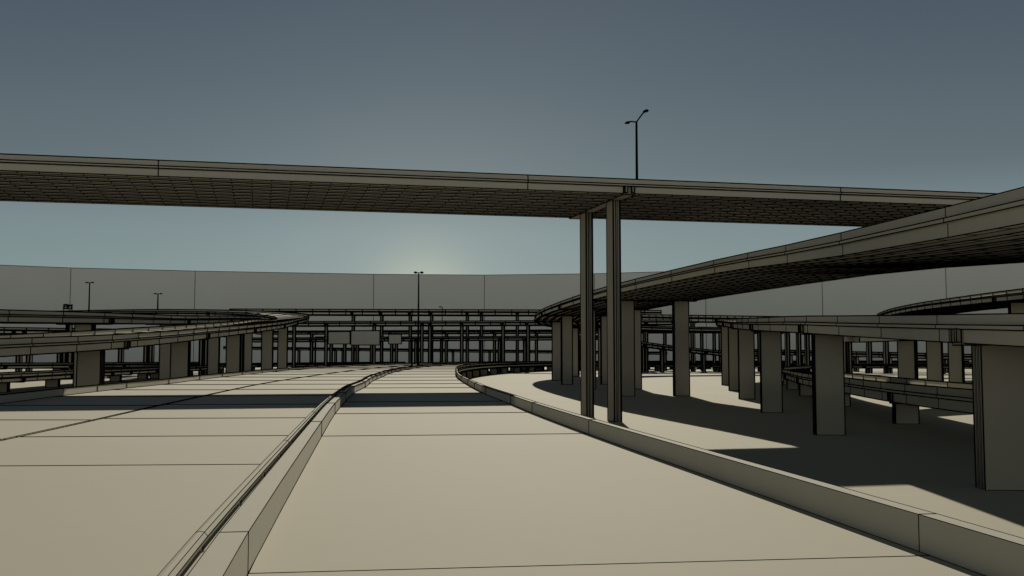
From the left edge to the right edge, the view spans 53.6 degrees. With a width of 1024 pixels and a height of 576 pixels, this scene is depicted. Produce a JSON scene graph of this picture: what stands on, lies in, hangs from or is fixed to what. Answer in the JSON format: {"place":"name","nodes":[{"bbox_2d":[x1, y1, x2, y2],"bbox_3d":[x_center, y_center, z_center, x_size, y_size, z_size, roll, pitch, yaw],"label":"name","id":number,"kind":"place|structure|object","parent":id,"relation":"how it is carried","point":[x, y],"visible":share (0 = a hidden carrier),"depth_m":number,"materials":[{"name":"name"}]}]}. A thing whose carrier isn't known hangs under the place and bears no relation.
{"place":"outdoors","nodes":[
{"label":"outdoors","id":0,"kind":"place"},
{"bbox_2d":[0,366,408,575],"bbox_3d":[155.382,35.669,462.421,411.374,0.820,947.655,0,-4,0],"label":"road","id":1,"kind":"structure","parent":0,"point":[147,492],"depth_m":34.55,"materials":[{"name":"concrete"}]},
{"bbox_2d":[0,364,425,440],"bbox_3d":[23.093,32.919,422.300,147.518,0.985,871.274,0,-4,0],"label":"road joint","id":2,"kind":"object","parent":1,"relation":"on","point":[170,403],"visible":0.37,"depth_m":81.94,"materials":[{"name":"concrete"}]},
{"bbox_2d":[157,367,401,575],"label":"guardrail","id":3,"kind":"object","parent":1,"relation":"on","point":[185,558],"visible":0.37,"depth_m":21.46,"materials":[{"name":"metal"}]},
{"bbox_2d":[0,362,470,438],"bbox_3d":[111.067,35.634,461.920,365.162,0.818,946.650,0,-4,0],"label":"road","id":4,"kind":"structure","parent":0,"point":[24,417],"depth_m":94.59,"materials":[{"name":"concrete"}]},
{"bbox_2d":[314,330,412,365],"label":"sign gantry","id":5,"kind":"object","parent":4,"relation":"on","point":[362,337],"visible":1,"depth_m":420.39,"materials":[{"name":"grey metal"}]},
{"bbox_2d":[0,360,811,403],"bbox_3d":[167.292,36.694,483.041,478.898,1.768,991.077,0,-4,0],"label":"concrete barrier","id":6,"kind":"object","parent":4,"relation":"on","point":[26,395],"visible":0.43,"depth_m":135.66,"materials":[{"name":"grey concrete"}]},
{"bbox_2d":[414,271,423,364],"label":"mast lamp","id":7,"kind":"object","parent":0,"point":[415,272],"visible":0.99,"depth_m":485.53,"materials":[{"name":"grey metal"}]},
{"bbox_2d":[0,263,1023,362],"bbox_3d":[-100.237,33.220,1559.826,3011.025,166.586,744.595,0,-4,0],"label":"perimeter wall","id":8,"kind":"structure","parent":0,"point":[38,288],"depth_m":1827.32,"materials":[{"name":"concrete"}]},
{"bbox_2d":[0,367,1023,537],"bbox_3d":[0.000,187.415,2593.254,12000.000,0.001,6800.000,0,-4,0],"label":"ground","id":9,"kind":"structure","parent":0,"point":[927,463],"depth_m":131.10,"materials":[{"name":"beige concrete"}]},
{"bbox_2d":[0,362,197,379],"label":"bridge","id":10,"kind":"structure","parent":9,"relation":"on","point":[38,365],"depth_m":445.20,"materials":[{"name":"concrete"}]},
{"bbox_2d":[0,327,206,374],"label":"elevated bridge","id":11,"kind":"structure","parent":9,"relation":"on","point":[148,353],"depth_m":575.00,"materials":[{"name":"concrete"}]},
{"bbox_2d":[0,364,224,392],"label":"bridge","id":12,"kind":"structure","parent":9,"relation":"on","point":[51,378],"depth_m":335.43,"materials":[{"name":"concrete"}]},
{"bbox_2d":[0,309,261,386],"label":"elevated bridge","id":13,"kind":"structure","parent":9,"relation":"on","point":[80,320],"depth_m":235.15,"materials":[{"name":"concrete"}]},
{"bbox_2d":[63,304,72,310],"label":"road sign","id":14,"kind":"object","parent":13,"relation":"on","point":[68,306],"visible":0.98,"depth_m":203.87,"materials":[{"name":"grey metal"}]},
{"bbox_2d":[85,282,93,311],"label":"street lamp","id":15,"kind":"object","parent":13,"relation":"on","point":[89,296],"visible":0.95,"depth_m":235.45,"materials":[{"name":"grey metal"}]},
{"bbox_2d":[0,309,309,385],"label":"ramp bridge","id":16,"kind":"structure","parent":9,"relation":"on","point":[89,347],"depth_m":211.59,"materials":[{"name":"concrete"}]},
{"bbox_2d":[154,293,161,308],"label":"street lamp","id":17,"kind":"object","parent":16,"relation":"on","point":[157,299],"visible":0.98,"depth_m":568.23,"materials":[{"name":"grey metal"}]},
{"bbox_2d":[220,362,405,372],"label":"bridge","id":18,"kind":"structure","parent":9,"relation":"on","point":[258,365],"depth_m":704.88,"materials":[{"name":"concrete"}]},
{"bbox_2d":[253,335,597,361],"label":"elevated bridge","id":19,"kind":"structure","parent":9,"relation":"on","point":[467,339],"depth_m":780.80,"materials":[{"name":"concrete"}]},
{"bbox_2d":[439,306,442,361],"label":"street lamp","id":20,"kind":"object","parent":9,"relation":"on","point":[442,334],"visible":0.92,"depth_m":719.24,"materials":[{"name":"grey metal"}]},
{"bbox_2d":[223,346,658,361],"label":"elevated bridge","id":21,"kind":"structure","parent":9,"relation":"on","point":[335,350],"depth_m":1077.80,"materials":[{"name":"concrete"}]},
{"bbox_2d":[229,308,661,361],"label":"flyover","id":22,"kind":"object","parent":9,"relation":"on","point":[432,313],"visible":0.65,"depth_m":828.62,"materials":[{"name":"concrete"}]},
{"bbox_2d":[256,329,671,368],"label":"elevated bridge","id":23,"kind":"structure","parent":9,"relation":"on","point":[312,333],"depth_m":892.10,"materials":[{"name":"concrete"}]},
{"bbox_2d":[292,319,671,371],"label":"elevated bridge","id":24,"kind":"structure","parent":9,"relation":"on","point":[503,324],"depth_m":688.22,"materials":[{"name":"concrete"}]},
{"bbox_2d":[0,153,995,421],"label":"flyover","id":25,"kind":"object","parent":9,"relation":"on","point":[586,201],"visible":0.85,"depth_m":156.71,"materials":[{"name":"concrete"}]},
{"bbox_2d":[625,109,648,178],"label":"street lamp","id":26,"kind":"object","parent":25,"relation":"on","point":[636,138],"visible":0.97,"depth_m":167.44,"materials":[{"name":"grey metal"}]},
{"bbox_2d":[597,331,783,370],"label":"elevated bridge","id":27,"kind":"structure","parent":9,"relation":"on","point":[701,344],"depth_m":759.78,"materials":[{"name":"concrete"}]},
{"bbox_2d":[642,341,757,371],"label":"elevated bridge","id":28,"kind":"structure","parent":9,"relation":"on","point":[661,348],"depth_m":671.02,"materials":[{"name":"concrete"}]},
{"bbox_2d":[642,314,774,371],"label":"flyover","id":29,"kind":"object","parent":9,"relation":"on","point":[693,319],"visible":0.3,"depth_m":705.93,"materials":[{"name":"concrete"}]},
{"bbox_2d":[458,362,970,377],"bbox_3d":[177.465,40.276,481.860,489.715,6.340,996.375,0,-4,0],"label":"road bridge","id":30,"kind":"structure","parent":9,"relation":"on","point":[473,371],"depth_m":622.48,"materials":[{"name":"concrete"}]},
{"bbox_2d":[534,186,1023,396],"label":"ramp bridge","id":31,"kind":"structure","parent":9,"relation":"on","point":[986,230],"depth_m":154.10,"materials":[{"name":"concrete"}]},
{"bbox_2d":[649,363,971,373],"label":"bridge","id":32,"kind":"structure","parent":9,"relation":"on","point":[717,366],"depth_m":646.23,"materials":[{"name":"concrete"}]},
{"bbox_2d":[784,333,889,372],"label":"elevated bridge","id":33,"kind":"structure","parent":9,"relation":"on","point":[848,358],"depth_m":629.43,"materials":[{"name":"concrete"}]},
{"bbox_2d":[755,349,970,371],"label":"elevated bridge","id":34,"kind":"structure","parent":9,"relation":"on","point":[857,355],"depth_m":697.13,"materials":[{"name":"concrete"}]},
{"bbox_2d":[716,313,1023,490],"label":"elevated bridge","id":35,"kind":"structure","parent":9,"relation":"on","point":[995,341],"depth_m":88.89,"materials":[{"name":"concrete"}]},
{"bbox_2d":[782,365,972,423],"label":"bridge","id":36,"kind":"structure","parent":9,"relation":"on","point":[906,398],"depth_m":151.92,"materials":[{"name":"concrete"}]},
{"bbox_2d":[844,336,964,382],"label":"elevated bridge","id":37,"kind":"structure","parent":9,"relation":"on","point":[907,358],"depth_m":260.83,"materials":[{"name":"concrete"}]},
{"bbox_2d":[877,288,1023,314],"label":"curved bridge","id":38,"kind":"structure","parent":9,"relation":"on","point":[1012,300],"depth_m":268.40,"materials":[{"name":"concrete"}]},
{"bbox_2d":[0,0,1023,274],"label":"sky","id":39,"kind":"structure","parent":0,"point":[883,94],"materials":[{"name":"blue"}]},
{"bbox_2d":[248,364,982,575],"bbox_3d":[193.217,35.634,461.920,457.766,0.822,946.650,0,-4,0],"label":"road","id":40,"kind":"structure","parent":0,"point":[436,471],"depth_m":26.48,"materials":[{"name":"concrete"}]},
{"bbox_2d":[187,360,925,575],"bbox_3d":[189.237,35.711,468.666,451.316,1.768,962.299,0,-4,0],"label":"concrete barrier","id":41,"kind":"object","parent":40,"relation":"on","point":[235,546],"visible":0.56,"depth_m":23.57,"materials":[{"name":"beige concrete"}]},
{"bbox_2d":[455,360,1023,575],"bbox_3d":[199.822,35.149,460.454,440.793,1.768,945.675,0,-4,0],"label":"concrete barrier","id":42,"kind":"object","parent":40,"relation":"on","point":[981,550],"visible":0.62,"depth_m":25.33,"materials":[{"name":"beige concrete"}]}
]}

